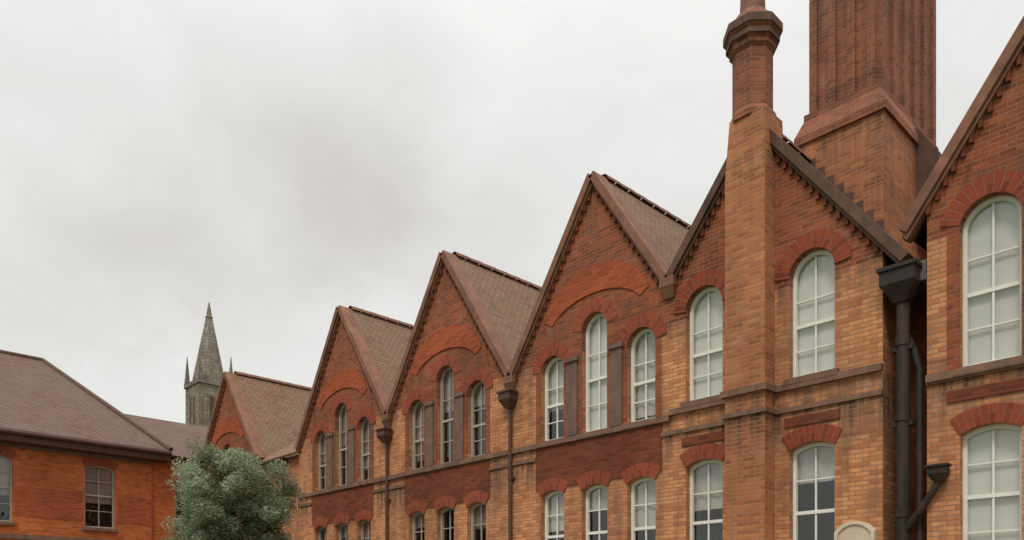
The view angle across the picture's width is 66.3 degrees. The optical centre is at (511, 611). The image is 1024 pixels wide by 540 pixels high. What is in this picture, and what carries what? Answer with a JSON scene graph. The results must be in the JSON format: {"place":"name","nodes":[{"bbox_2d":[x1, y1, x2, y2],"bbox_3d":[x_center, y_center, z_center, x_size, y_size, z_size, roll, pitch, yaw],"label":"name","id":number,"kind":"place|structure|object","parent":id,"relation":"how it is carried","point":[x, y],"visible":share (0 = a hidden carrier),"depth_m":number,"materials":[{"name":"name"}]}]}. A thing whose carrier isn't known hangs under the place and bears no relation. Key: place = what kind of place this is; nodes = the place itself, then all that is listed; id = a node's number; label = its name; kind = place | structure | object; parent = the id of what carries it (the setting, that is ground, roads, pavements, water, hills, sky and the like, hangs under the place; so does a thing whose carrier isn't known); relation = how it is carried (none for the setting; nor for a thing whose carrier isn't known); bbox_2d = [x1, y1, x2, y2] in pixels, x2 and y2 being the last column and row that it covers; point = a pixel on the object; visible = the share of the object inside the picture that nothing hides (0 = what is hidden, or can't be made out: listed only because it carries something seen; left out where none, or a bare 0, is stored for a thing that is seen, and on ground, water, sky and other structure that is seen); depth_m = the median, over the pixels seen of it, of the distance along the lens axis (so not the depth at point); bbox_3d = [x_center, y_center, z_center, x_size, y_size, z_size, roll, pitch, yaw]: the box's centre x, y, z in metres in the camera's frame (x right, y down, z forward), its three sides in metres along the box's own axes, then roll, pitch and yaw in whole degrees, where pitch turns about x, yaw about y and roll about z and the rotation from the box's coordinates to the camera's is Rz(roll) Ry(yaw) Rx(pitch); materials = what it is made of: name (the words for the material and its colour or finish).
{"place":"outdoors","nodes":[
{"label":"outdoors","id":0,"kind":"place"},
{"bbox_2d":[0,350,172,539],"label":"hipped building","id":1,"kind":"structure","parent":0,"point":[77,458],"depth_m":27.54,"materials":[{"name":"orange brick"}]},
{"bbox_2d":[0,446,16,524],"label":"window","id":2,"kind":"structure","parent":1,"relation":"in","point":[5,462],"depth_m":25.82,"materials":[{"name":"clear glass"}]},
{"bbox_2d":[81,458,118,531],"bbox_3d":[-14.574,-4.125,27.695,1.225,2.570,0.304,0,0,-44],"label":"window","id":3,"kind":"structure","parent":1,"relation":"in","point":[99,480],"depth_m":27.76,"materials":[{"name":"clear glass"}]},
{"bbox_2d":[123,413,207,539],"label":"corner range","id":4,"kind":"structure","parent":0,"point":[174,435],"depth_m":29.57,"materials":[{"name":"orange brick"}]},
{"bbox_2d":[173,478,194,534],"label":"window","id":5,"kind":"structure","parent":4,"relation":"in","point":[174,481],"depth_m":29.78,"materials":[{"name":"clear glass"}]},
{"bbox_2d":[184,303,232,426],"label":"church","id":6,"kind":"structure","parent":0,"point":[201,388],"depth_m":96.55,"materials":[{"name":"stone"}]},
{"bbox_2d":[199,371,311,536],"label":"gabled house","id":7,"kind":"structure","parent":0,"point":[262,417],"depth_m":27.89,"materials":[{"name":"brick"}]},
{"bbox_2d":[220,436,233,450],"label":"window","id":8,"kind":"structure","parent":7,"relation":"in","point":[227,440],"depth_m":27.84,"materials":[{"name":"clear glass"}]},
{"bbox_2d":[260,441,298,539],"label":"link range","id":9,"kind":"structure","parent":0,"point":[292,528],"depth_m":24.82,"materials":[{"name":"brick"}]},
{"bbox_2d":[275,458,287,492],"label":"window","id":10,"kind":"structure","parent":9,"relation":"in","point":[284,459],"depth_m":25.35,"materials":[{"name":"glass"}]},
{"bbox_2d":[294,305,485,539],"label":"gabled house","id":11,"kind":"structure","parent":0,"point":[339,447],"depth_m":22.44,"materials":[{"name":"brick"}]},
{"bbox_2d":[310,422,329,494],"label":"window","id":12,"kind":"structure","parent":11,"relation":"in","point":[321,426],"depth_m":23.47,"materials":[{"name":"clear glass"}]},
{"bbox_2d":[312,517,327,539],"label":"window","id":13,"kind":"structure","parent":11,"relation":"in","point":[320,521],"depth_m":23.34,"materials":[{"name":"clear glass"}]},
{"bbox_2d":[330,393,351,490],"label":"window","id":14,"kind":"structure","parent":11,"relation":"in","point":[342,398],"depth_m":22.66,"materials":[{"name":"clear glass"}]},
{"bbox_2d":[332,513,349,539],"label":"window","id":15,"kind":"structure","parent":11,"relation":"in","point":[343,518],"depth_m":22.58,"materials":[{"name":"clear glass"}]},
{"bbox_2d":[354,510,372,539],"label":"window","id":16,"kind":"structure","parent":11,"relation":"in","point":[363,514],"depth_m":21.74,"materials":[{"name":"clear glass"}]},
{"bbox_2d":[352,407,375,485],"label":"window","id":17,"kind":"structure","parent":11,"relation":"in","point":[367,412],"depth_m":21.81,"materials":[{"name":"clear glass"}]},
{"bbox_2d":[381,250,606,539],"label":"gabled house","id":18,"kind":"structure","parent":0,"point":[472,319],"depth_m":19.06,"materials":[{"name":"brick"}]},
{"bbox_2d":[375,427,392,539],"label":"downpipe","id":19,"kind":"object","parent":18,"relation":"attached to","point":[384,435],"visible":1,"depth_m":20.64,"materials":[{"name":"brown metal"}]},
{"bbox_2d":[402,389,429,474],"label":"window","id":20,"kind":"structure","parent":18,"relation":"in","point":[418,412],"depth_m":20.07,"materials":[{"name":"clear glass"}]},
{"bbox_2d":[405,501,426,539],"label":"window","id":21,"kind":"structure","parent":18,"relation":"in","point":[419,518],"depth_m":19.99,"materials":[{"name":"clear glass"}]},
{"bbox_2d":[430,354,459,468],"bbox_3d":[-1.566,-4.857,19.081,0.304,2.734,1.173,0,0,-44],"label":"window","id":22,"kind":"structure","parent":18,"relation":"in","point":[447,376],"depth_m":19.19,"materials":[{"name":"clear glass"}]},
{"bbox_2d":[433,496,456,539],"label":"window","id":23,"kind":"structure","parent":18,"relation":"in","point":[444,501],"depth_m":19.12,"materials":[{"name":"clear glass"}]},
{"bbox_2d":[463,490,488,539],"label":"window","id":24,"kind":"structure","parent":18,"relation":"in","point":[478,511],"depth_m":18.37,"materials":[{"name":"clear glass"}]},
{"bbox_2d":[460,369,492,462],"bbox_3d":[-0.770,-4.557,18.251,0.304,2.134,1.173,0,0,-44],"label":"window","id":25,"kind":"structure","parent":18,"relation":"in","point":[478,396],"depth_m":18.34,"materials":[{"name":"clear glass"}]},
{"bbox_2d":[0,0,1023,423],"label":"sky","id":26,"kind":"structure","parent":0,"point":[276,166],"materials":[{"name":"white"}]},
{"bbox_2d":[503,171,722,539],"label":"gabled house","id":27,"kind":"structure","parent":0,"point":[592,357],"depth_m":15.71,"materials":[{"name":"brick"}]},
{"bbox_2d":[496,388,517,539],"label":"downpipe","id":28,"kind":"object","parent":27,"relation":"attached to","point":[507,398],"visible":1,"depth_m":17.24,"materials":[{"name":"brown metal"}]},
{"bbox_2d":[532,343,571,447],"bbox_3d":[0.902,-4.557,16.508,0.304,2.134,1.173,0,0,-44],"label":"window","id":29,"kind":"structure","parent":27,"relation":"in","point":[554,373],"depth_m":16.59,"materials":[{"name":"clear glass"}]},
{"bbox_2d":[536,478,567,539],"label":"window","id":30,"kind":"structure","parent":27,"relation":"in","point":[554,501],"depth_m":16.59,"materials":[{"name":"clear glass"}]},
{"bbox_2d":[576,470,611,539],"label":"window","id":31,"kind":"structure","parent":27,"relation":"in","point":[596,496],"depth_m":15.74,"materials":[{"name":"clear glass"}]},
{"bbox_2d":[572,298,616,438],"bbox_3d":[1.693,-4.857,15.673,0.290,2.734,1.173,0,0,-44],"label":"window","id":32,"kind":"structure","parent":27,"relation":"in","point":[596,331],"depth_m":15.80,"materials":[{"name":"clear glass"}]},
{"bbox_2d":[621,462,660,539],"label":"window","id":33,"kind":"structure","parent":27,"relation":"in","point":[643,491],"depth_m":14.93,"materials":[{"name":"clear glass"}]},
{"bbox_2d":[617,312,666,429],"bbox_3d":[2.494,-4.557,14.848,0.304,2.134,1.173,0,0,-44],"label":"window","id":34,"kind":"structure","parent":27,"relation":"in","point":[643,345],"depth_m":14.93,"materials":[{"name":"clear glass"}]},
{"bbox_2d":[898,16,1023,539],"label":"gabled house","id":35,"kind":"structure","parent":0,"point":[961,226],"depth_m":10.79,"materials":[{"name":"brick"}]},
{"bbox_2d":[940,170,1023,375],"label":"window","id":36,"kind":"structure","parent":35,"relation":"in","point":[992,232],"depth_m":10.71,"materials":[{"name":"white glass"}]},
{"bbox_2d":[950,403,1023,539],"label":"window","id":37,"kind":"structure","parent":35,"relation":"in","point":[992,454],"depth_m":10.71,"materials":[{"name":"white glass"}]},
{"label":"ground","id":38,"kind":"structure","parent":0,"visible":0},
{"bbox_2d":[160,435,304,539],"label":"tree","id":39,"kind":"object","parent":38,"relation":"on","point":[215,507],"visible":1,"depth_m":18.88,"materials":[{"name":"green plant"}]},
{"bbox_2d":[659,0,941,539],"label":"gabled house","id":40,"kind":"structure","parent":38,"relation":"on","point":[781,411],"depth_m":12.87,"materials":[{"name":"brick"}]},
{"bbox_2d":[673,269,724,408],"bbox_3d":[3.432,-4.821,13.860,0.290,2.350,1.257,0,0,-44],"label":"window","id":41,"kind":"structure","parent":40,"relation":"in","point":[706,311],"depth_m":13.96,"materials":[{"name":"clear glass"}]},
{"bbox_2d":[680,443,724,539],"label":"window","id":42,"kind":"structure","parent":40,"relation":"in","point":[706,477],"depth_m":13.94,"materials":[{"name":"white glass"}]},
{"bbox_2d":[782,424,842,539],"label":"window","id":43,"kind":"structure","parent":40,"relation":"in","point":[813,462],"depth_m":12.51,"materials":[{"name":"white glass"}]},
{"bbox_2d":[774,230,851,385],"bbox_3d":[4.789,-4.821,12.445,0.290,2.350,1.257,0,0,-44],"label":"window","id":44,"kind":"structure","parent":40,"relation":"in","point":[814,276],"depth_m":12.51,"materials":[{"name":"white glass"}]},
{"bbox_2d":[834,521,876,539],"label":"stone tablet","id":45,"kind":"object","parent":40,"relation":"attached to","point":[855,530],"visible":1,"depth_m":11.83,"materials":[{"name":"beige stone"}]},
{"bbox_2d":[876,257,951,539],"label":"downpipe","id":46,"kind":"object","parent":40,"relation":"attached to","point":[900,284],"visible":1,"depth_m":11.33,"materials":[{"name":"black metal"}]}
]}

